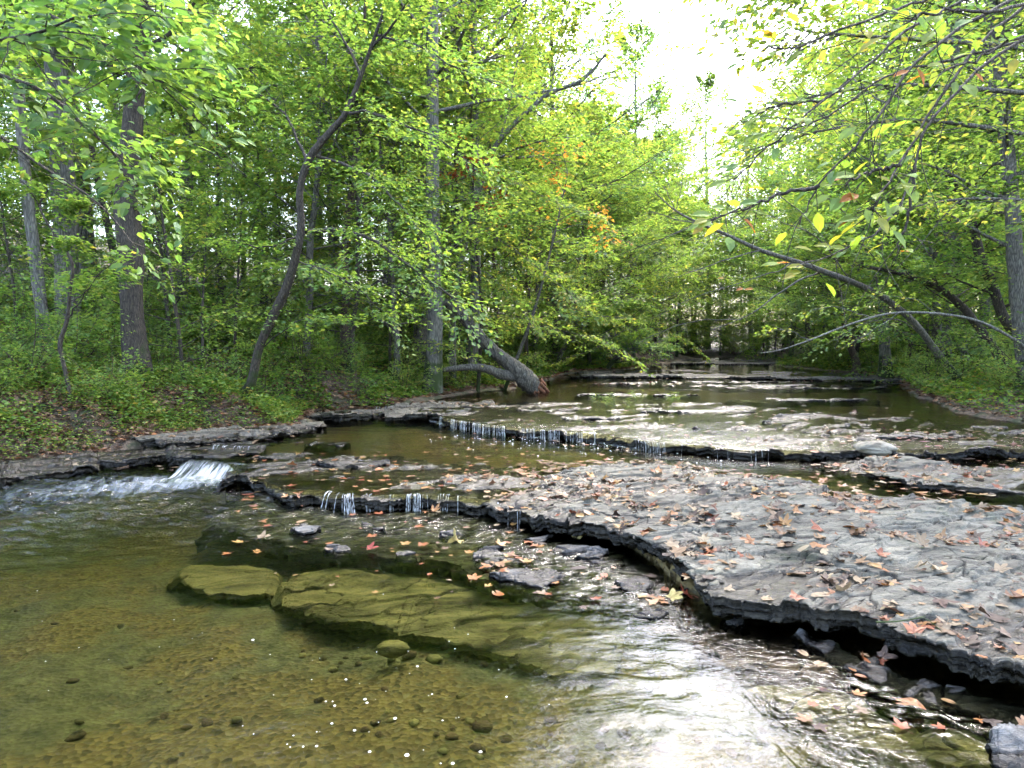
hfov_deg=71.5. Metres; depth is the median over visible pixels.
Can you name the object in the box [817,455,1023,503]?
rock ledge
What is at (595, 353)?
shrub
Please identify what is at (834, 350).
shrub
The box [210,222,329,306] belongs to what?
tree
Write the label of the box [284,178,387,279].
tree
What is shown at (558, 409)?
rock ledge
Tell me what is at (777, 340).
shrub
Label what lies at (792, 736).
pebble
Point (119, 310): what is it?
shrub
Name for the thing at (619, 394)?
rock ledge
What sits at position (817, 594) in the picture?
fallen leaf
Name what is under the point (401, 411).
rock ledge
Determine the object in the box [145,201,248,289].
tree
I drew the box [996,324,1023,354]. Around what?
shrub
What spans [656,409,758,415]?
rock ledge
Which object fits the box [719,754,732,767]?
pebble
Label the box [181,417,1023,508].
water
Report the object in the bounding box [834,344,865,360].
shrub
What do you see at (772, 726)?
pebble
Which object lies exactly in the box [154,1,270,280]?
tree
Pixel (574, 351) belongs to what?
shrub
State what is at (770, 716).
pebble
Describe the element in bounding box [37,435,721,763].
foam
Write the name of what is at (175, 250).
tree
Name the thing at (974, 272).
tree
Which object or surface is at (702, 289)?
tree
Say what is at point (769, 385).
rock ledge
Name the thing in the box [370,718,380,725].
pebble
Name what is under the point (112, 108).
tree
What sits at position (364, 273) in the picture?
tree
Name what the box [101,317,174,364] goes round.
shrub
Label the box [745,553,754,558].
fallen leaf
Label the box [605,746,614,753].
pebble
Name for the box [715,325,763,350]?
shrub
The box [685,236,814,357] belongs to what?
tree
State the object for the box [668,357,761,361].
water
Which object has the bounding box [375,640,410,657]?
boulder
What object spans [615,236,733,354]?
tree
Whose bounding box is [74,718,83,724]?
pebble
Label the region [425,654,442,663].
pebble
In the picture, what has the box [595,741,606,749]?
pebble
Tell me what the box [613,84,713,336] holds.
tree
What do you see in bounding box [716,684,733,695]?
pebble
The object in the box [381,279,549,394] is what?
fallen log
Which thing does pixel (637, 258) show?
tree
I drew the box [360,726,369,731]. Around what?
pebble
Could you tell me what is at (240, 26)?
tree
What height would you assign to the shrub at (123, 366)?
1.372 m
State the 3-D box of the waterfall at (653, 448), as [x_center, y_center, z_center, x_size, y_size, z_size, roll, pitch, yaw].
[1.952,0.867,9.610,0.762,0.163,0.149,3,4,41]
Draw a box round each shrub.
[0,252,52,312]
[0,263,32,319]
[0,266,88,382]
[0,274,10,335]
[0,279,87,357]
[0,284,67,364]
[0,298,15,344]
[0,299,91,365]
[0,324,42,397]
[1,261,53,314]
[3,251,120,366]
[12,286,104,346]
[17,262,102,305]
[17,267,95,313]
[27,320,147,401]
[31,245,161,333]
[48,279,111,334]
[81,269,178,340]
[81,303,213,379]
[97,268,213,342]
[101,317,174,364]
[115,285,168,315]
[143,257,243,350]
[149,279,204,341]
[149,290,195,329]
[155,313,271,386]
[181,284,242,327]
[181,299,258,352]
[184,291,255,347]
[206,271,254,318]
[212,306,260,344]
[215,307,274,352]
[223,278,303,338]
[223,322,295,377]
[228,325,304,407]
[238,284,382,383]
[275,315,333,357]
[282,294,326,322]
[284,309,339,346]
[296,287,329,326]
[300,306,383,367]
[310,332,390,394]
[311,292,401,350]
[311,310,368,349]
[322,324,379,367]
[359,310,412,344]
[363,314,426,372]
[384,334,449,390]
[407,309,485,364]
[412,311,492,364]
[442,331,465,363]
[442,340,482,386]
[466,305,524,346]
[486,344,539,373]
[488,330,516,359]
[500,334,524,355]
[529,329,578,365]
[540,327,590,368]
[541,321,590,356]
[566,345,587,365]
[583,340,612,361]
[639,310,691,346]
[640,303,699,346]
[661,317,711,355]
[675,317,728,351]
[678,308,733,350]
[678,313,719,355]
[709,310,754,353]
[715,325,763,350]
[716,316,754,354]
[723,310,759,351]
[739,327,776,351]
[754,328,802,350]
[779,342,818,361]
[788,325,821,356]
[788,333,836,365]
[799,322,846,354]
[804,340,840,364]
[812,328,870,367]
[812,332,846,360]
[813,345,841,361]
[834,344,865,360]
[850,349,877,372]
[853,339,916,371]
[860,334,894,354]
[874,340,920,365]
[883,329,967,383]
[897,336,982,390]
[898,304,1006,376]
[899,333,925,358]
[916,345,934,370]
[947,314,1023,390]
[950,317,1014,378]
[975,338,1023,393]
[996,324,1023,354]
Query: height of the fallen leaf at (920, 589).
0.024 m
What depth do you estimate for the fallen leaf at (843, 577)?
4.25 m
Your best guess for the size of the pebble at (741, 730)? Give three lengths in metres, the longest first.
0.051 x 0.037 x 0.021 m
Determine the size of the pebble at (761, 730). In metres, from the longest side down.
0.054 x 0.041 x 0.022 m
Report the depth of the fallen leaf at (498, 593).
4.56 m
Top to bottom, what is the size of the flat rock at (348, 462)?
0.201 m
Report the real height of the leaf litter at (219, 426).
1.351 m
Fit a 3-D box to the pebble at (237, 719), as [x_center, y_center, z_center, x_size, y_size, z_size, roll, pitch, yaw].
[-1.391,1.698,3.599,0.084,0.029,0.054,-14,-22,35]
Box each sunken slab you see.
[166,565,282,600]
[194,492,688,634]
[270,566,628,683]
[693,621,849,691]
[741,685,990,767]
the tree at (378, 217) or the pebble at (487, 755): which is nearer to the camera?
the pebble at (487, 755)
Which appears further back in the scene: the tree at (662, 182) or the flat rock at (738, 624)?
the tree at (662, 182)
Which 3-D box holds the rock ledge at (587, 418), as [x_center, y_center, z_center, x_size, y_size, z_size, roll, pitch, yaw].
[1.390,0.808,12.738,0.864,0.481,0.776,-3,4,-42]
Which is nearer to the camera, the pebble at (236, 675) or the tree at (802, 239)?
the pebble at (236, 675)
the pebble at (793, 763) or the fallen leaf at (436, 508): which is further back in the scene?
the fallen leaf at (436, 508)
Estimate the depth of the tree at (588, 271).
39.10 m
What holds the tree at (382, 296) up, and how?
on the ground
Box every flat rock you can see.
[254,452,354,461]
[289,523,322,536]
[304,441,350,452]
[312,458,390,469]
[323,544,352,556]
[361,521,385,533]
[394,550,416,563]
[439,529,466,543]
[471,546,563,595]
[477,545,503,551]
[522,535,553,547]
[540,571,572,584]
[553,544,609,563]
[589,557,625,569]
[613,576,654,599]
[629,607,676,634]
[656,587,687,604]
[720,617,749,635]
[791,628,1023,740]
[985,722,1023,767]
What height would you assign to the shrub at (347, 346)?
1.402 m
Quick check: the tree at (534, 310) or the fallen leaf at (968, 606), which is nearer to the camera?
the fallen leaf at (968, 606)
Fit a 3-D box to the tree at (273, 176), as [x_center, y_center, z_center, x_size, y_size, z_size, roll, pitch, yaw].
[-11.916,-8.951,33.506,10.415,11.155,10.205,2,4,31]
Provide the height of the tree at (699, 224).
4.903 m
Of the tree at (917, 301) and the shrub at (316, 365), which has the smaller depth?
the shrub at (316, 365)
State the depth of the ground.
4.06 m
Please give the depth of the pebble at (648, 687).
3.73 m
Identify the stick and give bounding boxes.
[876,616,941,631]
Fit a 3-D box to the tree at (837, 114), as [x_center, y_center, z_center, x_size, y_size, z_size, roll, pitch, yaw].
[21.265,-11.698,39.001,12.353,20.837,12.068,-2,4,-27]
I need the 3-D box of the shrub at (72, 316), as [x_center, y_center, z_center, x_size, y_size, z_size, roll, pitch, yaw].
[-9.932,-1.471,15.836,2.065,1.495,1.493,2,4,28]
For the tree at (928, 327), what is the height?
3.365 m
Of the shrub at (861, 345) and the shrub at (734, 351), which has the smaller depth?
the shrub at (861, 345)
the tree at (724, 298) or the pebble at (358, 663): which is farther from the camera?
the tree at (724, 298)
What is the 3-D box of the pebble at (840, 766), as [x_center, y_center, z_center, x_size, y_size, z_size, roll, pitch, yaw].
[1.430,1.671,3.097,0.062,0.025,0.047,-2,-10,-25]
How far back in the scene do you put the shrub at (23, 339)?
12.41 m
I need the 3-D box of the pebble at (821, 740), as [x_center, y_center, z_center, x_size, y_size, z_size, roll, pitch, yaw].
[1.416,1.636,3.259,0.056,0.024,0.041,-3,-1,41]
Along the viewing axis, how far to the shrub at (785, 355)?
41.91 m
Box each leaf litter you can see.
[0,310,643,459]
[0,360,404,460]
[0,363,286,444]
[1,369,1023,587]
[860,369,1023,420]
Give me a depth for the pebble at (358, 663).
4.22 m
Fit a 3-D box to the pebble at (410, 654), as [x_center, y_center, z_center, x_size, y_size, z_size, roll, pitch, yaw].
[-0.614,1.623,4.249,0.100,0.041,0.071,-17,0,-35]
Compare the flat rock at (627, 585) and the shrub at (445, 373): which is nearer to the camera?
the flat rock at (627, 585)
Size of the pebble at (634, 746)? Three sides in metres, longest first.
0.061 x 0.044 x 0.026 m
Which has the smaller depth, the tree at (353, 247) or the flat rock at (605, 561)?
the flat rock at (605, 561)
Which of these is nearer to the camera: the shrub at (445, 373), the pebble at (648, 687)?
the pebble at (648, 687)
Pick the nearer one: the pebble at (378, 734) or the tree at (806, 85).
the pebble at (378, 734)
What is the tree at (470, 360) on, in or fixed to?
on the ground
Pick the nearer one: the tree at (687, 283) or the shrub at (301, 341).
the shrub at (301, 341)
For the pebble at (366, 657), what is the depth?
4.31 m
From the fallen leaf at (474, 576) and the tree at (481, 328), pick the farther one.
the tree at (481, 328)
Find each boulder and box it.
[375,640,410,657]
[853,440,897,455]
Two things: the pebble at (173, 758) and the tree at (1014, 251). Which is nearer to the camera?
the pebble at (173, 758)
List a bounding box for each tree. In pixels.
[0,0,111,355]
[0,0,151,335]
[0,0,267,302]
[0,0,290,381]
[0,1,270,322]
[0,2,261,298]
[0,5,218,170]
[0,12,181,307]
[0,44,108,297]
[0,51,156,259]
[0,125,52,283]
[0,125,198,307]
[0,128,93,311]
[0,137,143,401]
[0,141,99,309]
[0,163,107,287]
[0,163,146,338]
[1,29,209,294]
[1,78,45,256]
[1,146,294,384]
[2,47,177,260]
[4,0,577,359]
[20,117,179,254]
[20,131,174,264]
[36,105,289,356]
[43,90,223,292]
[57,200,231,328]
[72,46,388,340]
[74,3,186,139]
[74,157,242,312]
[74,200,279,373]
[80,0,307,291]
[90,92,282,271]
[90,104,290,283]
[97,2,475,336]
[99,4,186,112]
[100,58,383,331]
[100,239,176,306]
[116,0,273,324]
[142,213,213,298]
[143,168,350,360]
[144,197,249,298]
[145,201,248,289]
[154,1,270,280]
[156,34,520,372]
[160,0,439,314]
[168,92,374,296]
[169,0,541,400]
[173,224,274,308]
[179,3,306,287]
[181,194,331,327]
[182,22,302,297]
[188,253,248,320]
[191,173,384,343]
[196,159,307,277]
[201,122,343,297]
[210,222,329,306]
[211,6,355,294]
[212,3,564,381]
[228,163,385,278]
[236,27,342,188]
[238,0,463,362]
[238,0,677,393]
[241,0,361,316]
[253,197,389,315]
[277,181,486,378]
[283,0,626,379]
[283,33,416,216]
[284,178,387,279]
[292,130,505,334]
[293,211,376,281]
[296,57,654,376]
[300,31,608,330]
[305,0,576,269]
[306,211,413,294]
[311,0,496,296]
[312,0,425,367]
[315,242,385,309]
[320,258,388,323]
[323,144,468,277]
[328,0,551,367]
[328,208,469,344]
[332,59,645,367]
[340,0,585,364]
[341,222,407,331]
[351,20,448,326]
[351,229,469,347]
[351,256,411,340]
[352,254,447,339]
[354,160,528,281]
[355,0,497,84]
[406,8,576,258]
[413,284,491,349]
[422,127,509,391]
[442,0,568,233]
[442,114,686,360]
[442,158,664,363]
[447,0,685,356]
[447,188,524,304]
[448,0,696,385]
[456,267,551,367]
[462,181,592,332]
[464,59,607,242]
[464,139,700,368]
[465,181,616,314]
[465,195,633,358]
[466,220,582,330]
[479,50,588,335]
[481,240,545,333]
[481,257,592,368]
[482,129,714,366]
[484,82,754,346]
[501,198,655,352]
[503,138,632,389]
[510,293,636,368]
[512,194,713,357]
[517,137,710,351]
[522,170,694,348]
[543,132,645,275]
[548,99,656,350]
[558,100,778,343]
[561,104,634,295]
[561,293,632,356]
[563,299,642,350]
[565,15,756,349]
[569,322,685,370]
[592,120,762,343]
[593,191,693,333]
[601,153,670,343]
[606,176,754,343]
[608,204,737,319]
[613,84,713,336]
[613,183,664,339]
[614,223,734,325]
[615,129,710,356]
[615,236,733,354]
[617,0,1023,347]
[622,193,754,344]
[624,158,963,385]
[625,176,757,356]
[637,67,786,348]
[637,222,758,358]
[642,231,749,333]
[643,129,718,343]
[646,203,739,327]
[670,0,1023,265]
[676,117,791,353]
[679,249,761,354]
[680,245,771,348]
[682,205,815,350]
[682,227,770,338]
[684,155,865,355]
[684,170,755,345]
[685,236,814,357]
[698,129,839,349]
[699,259,757,339]
[705,185,840,358]
[708,44,826,349]
[708,207,877,368]
[713,152,788,346]
[716,181,927,349]
[716,225,837,351]
[719,254,837,360]
[721,257,820,357]
[732,268,838,350]
[734,48,886,351]
[735,119,980,355]
[735,185,968,371]
[735,237,849,357]
[736,230,869,353]
[741,122,1021,382]
[743,0,1023,378]
[748,132,996,367]
[749,46,890,308]
[749,104,850,325]
[752,279,1023,355]
[753,84,900,343]
[763,151,832,345]
[766,0,1018,351]
[767,26,931,172]
[767,47,1023,373]
[771,155,914,372]
[772,148,1005,357]
[773,1,1023,348]
[777,65,1023,367]
[779,71,913,344]
[781,0,1023,364]
[793,195,942,339]
[819,0,1023,68]
[825,0,1023,361]
[835,0,1023,339]
[836,272,930,356]
[837,220,1011,382]
[842,84,1023,349]
[844,145,1009,354]
[848,1,1020,351]
[852,46,1023,320]
[853,0,1023,368]
[855,303,925,362]
[861,1,1023,194]
[861,119,1023,335]
[874,0,1023,391]
[875,276,976,361]
[875,285,993,379]
[890,271,992,346]
[913,12,1023,238]
[950,240,1023,349]
[959,275,1009,359]
[962,138,1023,296]
[966,209,1023,358]
[972,286,1013,350]
[993,0,1022,25]
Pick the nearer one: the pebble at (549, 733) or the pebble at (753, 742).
the pebble at (753, 742)
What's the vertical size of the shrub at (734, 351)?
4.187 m
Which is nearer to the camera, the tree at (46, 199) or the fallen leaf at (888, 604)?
the fallen leaf at (888, 604)
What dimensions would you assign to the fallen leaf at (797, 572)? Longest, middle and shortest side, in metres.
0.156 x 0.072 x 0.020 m
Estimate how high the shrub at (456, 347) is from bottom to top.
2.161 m
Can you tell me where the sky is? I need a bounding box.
[0,0,1023,325]
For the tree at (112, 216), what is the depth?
38.46 m
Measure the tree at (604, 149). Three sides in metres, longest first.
13.193 x 12.839 x 12.547 m
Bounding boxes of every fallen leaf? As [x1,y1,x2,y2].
[257,530,270,538]
[365,542,378,549]
[431,503,440,511]
[447,529,463,543]
[467,573,480,579]
[492,590,503,595]
[499,567,508,571]
[646,599,659,604]
[662,553,675,555]
[663,588,682,600]
[680,583,697,598]
[699,560,715,564]
[702,575,717,579]
[705,547,716,552]
[724,584,735,590]
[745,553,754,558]
[787,570,805,574]
[789,589,807,600]
[794,713,811,723]
[798,650,808,655]
[808,700,817,706]
[810,720,829,731]
[811,592,830,596]
[811,660,827,666]
[816,582,829,587]
[817,573,837,582]
[821,576,835,583]
[824,597,845,603]
[830,578,852,588]
[835,574,848,582]
[835,581,852,590]
[846,689,866,695]
[849,605,863,610]
[853,575,864,581]
[853,704,875,713]
[857,606,870,612]
[869,579,883,586]
[873,645,897,659]
[879,658,887,664]
[880,601,900,609]
[882,604,902,612]
[892,717,910,732]
[893,697,925,709]
[902,621,926,637]
[907,584,933,593]
[916,621,938,626]
[922,592,959,608]
[929,616,940,625]
[931,722,951,728]
[934,626,960,634]
[936,615,961,629]
[941,698,954,703]
[957,585,979,591]
[959,633,983,643]
[960,604,978,608]
[965,621,988,627]
[967,641,982,647]
[970,603,1000,618]
[970,614,977,619]
[982,612,1011,622]
[982,715,1002,726]
[984,620,993,625]
[992,626,1011,637]
[1005,589,1023,598]
[1006,608,1023,614]
[1006,643,1023,650]
[1014,589,1023,595]
[1014,648,1023,655]
[1015,715,1023,725]
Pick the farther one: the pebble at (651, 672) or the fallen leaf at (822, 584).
the fallen leaf at (822, 584)
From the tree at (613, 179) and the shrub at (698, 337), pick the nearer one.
the tree at (613, 179)
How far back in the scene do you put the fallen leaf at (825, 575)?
4.26 m
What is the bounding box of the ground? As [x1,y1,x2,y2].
[0,213,1023,767]
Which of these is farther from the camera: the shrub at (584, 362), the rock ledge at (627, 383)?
the shrub at (584, 362)
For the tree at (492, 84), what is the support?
on the ground
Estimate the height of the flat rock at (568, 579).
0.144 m
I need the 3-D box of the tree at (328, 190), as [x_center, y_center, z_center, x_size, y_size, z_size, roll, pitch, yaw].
[-6.416,-10.883,22.845,10.834,20.146,12.435,-2,6,-7]
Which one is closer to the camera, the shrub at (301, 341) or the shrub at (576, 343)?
the shrub at (301, 341)
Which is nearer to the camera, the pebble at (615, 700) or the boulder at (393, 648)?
the pebble at (615, 700)
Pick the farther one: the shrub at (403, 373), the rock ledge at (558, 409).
the shrub at (403, 373)
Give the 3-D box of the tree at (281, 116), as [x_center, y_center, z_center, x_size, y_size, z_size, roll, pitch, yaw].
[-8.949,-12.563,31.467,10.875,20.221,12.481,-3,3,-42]
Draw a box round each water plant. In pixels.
[589,392,612,406]
[606,396,634,407]
[625,390,642,402]
[663,392,679,402]
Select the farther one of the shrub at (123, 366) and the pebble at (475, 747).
the shrub at (123, 366)
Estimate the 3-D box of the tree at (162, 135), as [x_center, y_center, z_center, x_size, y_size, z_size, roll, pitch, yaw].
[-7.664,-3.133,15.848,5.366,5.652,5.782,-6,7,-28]
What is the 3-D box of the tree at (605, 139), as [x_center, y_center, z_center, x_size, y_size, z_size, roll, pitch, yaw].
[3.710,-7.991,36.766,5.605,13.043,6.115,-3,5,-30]
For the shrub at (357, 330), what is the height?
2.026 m
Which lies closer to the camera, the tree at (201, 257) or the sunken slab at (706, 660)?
the sunken slab at (706, 660)
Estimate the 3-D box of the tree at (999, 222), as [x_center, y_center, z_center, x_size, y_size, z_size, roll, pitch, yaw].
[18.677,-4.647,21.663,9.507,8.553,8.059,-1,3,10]
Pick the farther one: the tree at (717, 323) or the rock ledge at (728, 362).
the tree at (717, 323)
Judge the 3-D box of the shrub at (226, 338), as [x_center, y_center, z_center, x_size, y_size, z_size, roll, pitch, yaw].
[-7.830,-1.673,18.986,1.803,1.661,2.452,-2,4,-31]
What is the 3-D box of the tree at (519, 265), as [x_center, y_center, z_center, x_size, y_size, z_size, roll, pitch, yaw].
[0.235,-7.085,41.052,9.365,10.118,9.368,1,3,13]
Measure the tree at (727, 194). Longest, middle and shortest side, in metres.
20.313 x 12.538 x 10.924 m
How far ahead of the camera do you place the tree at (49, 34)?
5.12 m
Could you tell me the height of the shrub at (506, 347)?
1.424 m
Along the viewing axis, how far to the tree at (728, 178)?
65.88 m
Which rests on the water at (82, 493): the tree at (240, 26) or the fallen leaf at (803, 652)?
the fallen leaf at (803, 652)
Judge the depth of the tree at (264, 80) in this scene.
44.50 m
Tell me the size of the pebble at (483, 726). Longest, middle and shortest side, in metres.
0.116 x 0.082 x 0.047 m
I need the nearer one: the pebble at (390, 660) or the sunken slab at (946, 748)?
the sunken slab at (946, 748)
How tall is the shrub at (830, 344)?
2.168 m
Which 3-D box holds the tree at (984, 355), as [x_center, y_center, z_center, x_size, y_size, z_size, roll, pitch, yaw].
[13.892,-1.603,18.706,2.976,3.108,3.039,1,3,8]
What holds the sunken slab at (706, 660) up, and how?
in the water at (82, 493)
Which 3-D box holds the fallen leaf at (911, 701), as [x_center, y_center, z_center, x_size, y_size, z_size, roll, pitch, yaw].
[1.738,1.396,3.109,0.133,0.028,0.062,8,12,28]
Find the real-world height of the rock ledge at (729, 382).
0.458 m
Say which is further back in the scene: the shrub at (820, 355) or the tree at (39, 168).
the shrub at (820, 355)
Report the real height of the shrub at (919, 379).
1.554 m
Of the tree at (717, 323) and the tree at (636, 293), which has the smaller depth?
the tree at (636, 293)
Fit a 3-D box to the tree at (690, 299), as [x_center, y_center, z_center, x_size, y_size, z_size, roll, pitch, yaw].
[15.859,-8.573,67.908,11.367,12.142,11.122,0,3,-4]
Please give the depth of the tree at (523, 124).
23.39 m
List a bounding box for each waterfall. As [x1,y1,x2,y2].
[163,466,231,480]
[320,491,354,514]
[406,493,422,513]
[439,416,504,435]
[522,428,594,442]
[638,440,664,454]
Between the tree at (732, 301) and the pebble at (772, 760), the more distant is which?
the tree at (732, 301)
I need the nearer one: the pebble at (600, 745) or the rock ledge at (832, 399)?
the pebble at (600, 745)
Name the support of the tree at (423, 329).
on the ground
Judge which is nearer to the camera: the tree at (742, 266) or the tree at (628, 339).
the tree at (628, 339)
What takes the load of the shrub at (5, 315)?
on the ground
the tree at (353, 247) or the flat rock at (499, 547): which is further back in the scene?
the tree at (353, 247)
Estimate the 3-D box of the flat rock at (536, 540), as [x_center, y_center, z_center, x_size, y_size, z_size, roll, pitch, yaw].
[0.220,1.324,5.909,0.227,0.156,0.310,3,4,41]
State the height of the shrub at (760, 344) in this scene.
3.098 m
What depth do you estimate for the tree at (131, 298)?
12.77 m
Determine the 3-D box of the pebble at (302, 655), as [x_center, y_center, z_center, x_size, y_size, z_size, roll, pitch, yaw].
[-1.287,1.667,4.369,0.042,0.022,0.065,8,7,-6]
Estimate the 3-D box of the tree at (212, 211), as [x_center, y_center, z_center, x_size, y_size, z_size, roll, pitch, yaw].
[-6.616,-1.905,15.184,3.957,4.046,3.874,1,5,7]
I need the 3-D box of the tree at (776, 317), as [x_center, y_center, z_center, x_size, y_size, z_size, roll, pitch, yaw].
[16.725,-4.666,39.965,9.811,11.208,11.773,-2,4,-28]
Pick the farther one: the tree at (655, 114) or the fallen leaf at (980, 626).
the tree at (655, 114)
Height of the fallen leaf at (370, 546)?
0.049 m
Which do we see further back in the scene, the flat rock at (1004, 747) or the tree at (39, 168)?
the tree at (39, 168)
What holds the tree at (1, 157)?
on the ground
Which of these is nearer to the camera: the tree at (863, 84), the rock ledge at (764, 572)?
the rock ledge at (764, 572)
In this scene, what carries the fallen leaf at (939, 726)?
on the water at (82, 493)
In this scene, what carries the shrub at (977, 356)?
on the ground
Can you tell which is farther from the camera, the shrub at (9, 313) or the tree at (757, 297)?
the tree at (757, 297)
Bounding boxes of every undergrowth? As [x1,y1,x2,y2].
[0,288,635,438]
[0,351,316,457]
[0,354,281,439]
[776,346,1023,415]
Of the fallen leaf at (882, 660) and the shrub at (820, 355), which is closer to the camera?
the fallen leaf at (882, 660)
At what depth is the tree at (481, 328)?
18.98 m
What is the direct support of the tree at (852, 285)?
on the ground
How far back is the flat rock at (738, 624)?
4.09 m
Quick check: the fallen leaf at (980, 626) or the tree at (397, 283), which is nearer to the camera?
the fallen leaf at (980, 626)
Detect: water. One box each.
[0,461,930,757]
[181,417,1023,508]
[375,378,1023,450]
[549,364,868,376]
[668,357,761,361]
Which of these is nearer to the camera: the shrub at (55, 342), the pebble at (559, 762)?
the pebble at (559, 762)
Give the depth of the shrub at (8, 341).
12.15 m
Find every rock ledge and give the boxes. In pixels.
[0,449,99,512]
[97,447,169,491]
[131,419,326,448]
[165,441,266,494]
[213,456,1023,685]
[299,406,391,426]
[385,400,494,427]
[426,400,1023,470]
[455,403,493,408]
[514,408,579,412]
[559,416,620,422]
[570,369,908,382]
[574,393,697,400]
[592,382,699,383]
[604,409,658,414]
[633,381,819,385]
[654,416,709,421]
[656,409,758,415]
[666,384,855,390]
[670,359,778,364]
[692,426,776,434]
[712,386,897,391]
[731,398,878,407]
[753,420,797,425]
[781,423,851,429]
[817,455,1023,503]
[819,431,983,440]
[853,382,900,387]
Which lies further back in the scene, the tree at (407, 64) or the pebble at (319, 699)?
the tree at (407, 64)
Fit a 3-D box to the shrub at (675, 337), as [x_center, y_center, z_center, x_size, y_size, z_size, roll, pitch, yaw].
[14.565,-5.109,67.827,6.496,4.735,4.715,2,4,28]
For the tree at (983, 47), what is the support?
on the ground
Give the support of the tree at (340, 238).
on the ground
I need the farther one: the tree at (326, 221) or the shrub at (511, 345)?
the tree at (326, 221)
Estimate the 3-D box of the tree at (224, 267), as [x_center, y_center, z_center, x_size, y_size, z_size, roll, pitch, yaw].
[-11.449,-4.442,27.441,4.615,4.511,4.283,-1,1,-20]
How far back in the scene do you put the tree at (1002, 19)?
13.62 m
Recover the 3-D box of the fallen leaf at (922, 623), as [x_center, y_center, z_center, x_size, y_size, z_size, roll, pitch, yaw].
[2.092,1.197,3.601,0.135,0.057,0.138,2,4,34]
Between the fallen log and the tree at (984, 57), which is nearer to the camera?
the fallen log
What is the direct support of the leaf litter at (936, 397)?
on the ground
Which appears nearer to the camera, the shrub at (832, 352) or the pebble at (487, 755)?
the pebble at (487, 755)
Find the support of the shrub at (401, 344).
on the ground
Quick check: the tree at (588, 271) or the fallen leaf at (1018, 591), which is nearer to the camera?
the fallen leaf at (1018, 591)
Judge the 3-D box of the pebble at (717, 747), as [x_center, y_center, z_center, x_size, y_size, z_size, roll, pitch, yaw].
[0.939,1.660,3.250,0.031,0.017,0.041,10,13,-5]
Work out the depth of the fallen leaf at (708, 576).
4.28 m
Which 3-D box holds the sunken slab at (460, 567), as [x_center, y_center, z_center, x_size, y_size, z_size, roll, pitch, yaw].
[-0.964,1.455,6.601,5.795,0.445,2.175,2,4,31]
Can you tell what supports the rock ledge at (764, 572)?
on the ground
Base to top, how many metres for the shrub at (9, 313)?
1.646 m
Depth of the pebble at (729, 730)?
3.39 m
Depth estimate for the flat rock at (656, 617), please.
4.23 m
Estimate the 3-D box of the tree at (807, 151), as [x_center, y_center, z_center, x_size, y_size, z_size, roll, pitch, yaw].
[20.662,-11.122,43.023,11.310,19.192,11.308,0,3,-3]
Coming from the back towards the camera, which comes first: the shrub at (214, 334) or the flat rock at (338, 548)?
the shrub at (214, 334)
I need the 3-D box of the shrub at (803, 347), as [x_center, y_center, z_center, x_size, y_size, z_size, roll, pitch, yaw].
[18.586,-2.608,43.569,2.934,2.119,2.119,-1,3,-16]
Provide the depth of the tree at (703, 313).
55.38 m
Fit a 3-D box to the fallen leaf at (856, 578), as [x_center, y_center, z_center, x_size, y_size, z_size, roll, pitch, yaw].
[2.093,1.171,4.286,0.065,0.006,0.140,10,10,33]
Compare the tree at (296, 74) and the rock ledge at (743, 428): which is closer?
the rock ledge at (743, 428)
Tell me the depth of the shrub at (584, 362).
33.12 m
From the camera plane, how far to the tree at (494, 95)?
36.62 m
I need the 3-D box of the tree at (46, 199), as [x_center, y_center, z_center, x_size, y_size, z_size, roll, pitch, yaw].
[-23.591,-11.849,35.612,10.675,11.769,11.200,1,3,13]
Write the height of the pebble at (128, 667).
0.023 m
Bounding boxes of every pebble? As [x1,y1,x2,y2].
[64,729,86,741]
[66,678,79,683]
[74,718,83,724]
[117,622,124,628]
[123,665,133,668]
[160,712,168,719]
[170,756,178,760]
[180,724,192,730]
[201,717,212,726]
[231,716,242,722]
[232,672,239,678]
[299,652,305,657]
[313,696,323,702]
[319,654,326,660]
[328,666,337,672]
[355,661,361,665]
[360,654,372,659]
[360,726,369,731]
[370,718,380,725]
[375,731,382,737]
[381,686,388,691]
[387,658,395,662]
[387,717,397,722]
[402,650,416,659]
[409,718,419,726]
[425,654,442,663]
[437,747,448,753]
[440,645,448,650]
[445,732,458,739]
[456,692,465,698]
[465,718,474,724]
[469,742,481,751]
[472,720,492,732]
[475,754,484,759]
[480,660,488,666]
[482,753,490,758]
[501,737,510,742]
[536,743,545,748]
[544,714,557,723]
[547,730,553,735]
[549,741,560,751]
[556,759,562,765]
[565,755,575,762]
[586,709,593,713]
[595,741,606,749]
[599,724,608,732]
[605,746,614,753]
[612,696,618,703]
[617,729,631,738]
[630,742,639,750]
[636,643,645,646]
[644,683,652,691]
[647,670,654,675]
[651,741,671,752]
[684,715,696,722]
[694,737,702,743]
[710,738,717,745]
[714,744,720,749]
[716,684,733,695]
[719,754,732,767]
[725,727,738,734]
[725,748,736,757]
[737,727,746,733]
[744,740,749,745]
[745,750,760,759]
[748,745,763,753]
[749,739,757,746]
[753,707,762,712]
[756,736,769,748]
[757,726,766,734]
[765,710,776,722]
[768,723,778,729]
[768,758,775,763]
[771,729,778,733]
[785,732,800,741]
[787,759,801,767]
[811,754,824,766]
[814,737,827,744]
[817,752,827,758]
[835,764,847,767]
[846,755,860,766]
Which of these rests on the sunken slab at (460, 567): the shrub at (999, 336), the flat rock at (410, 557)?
the flat rock at (410, 557)

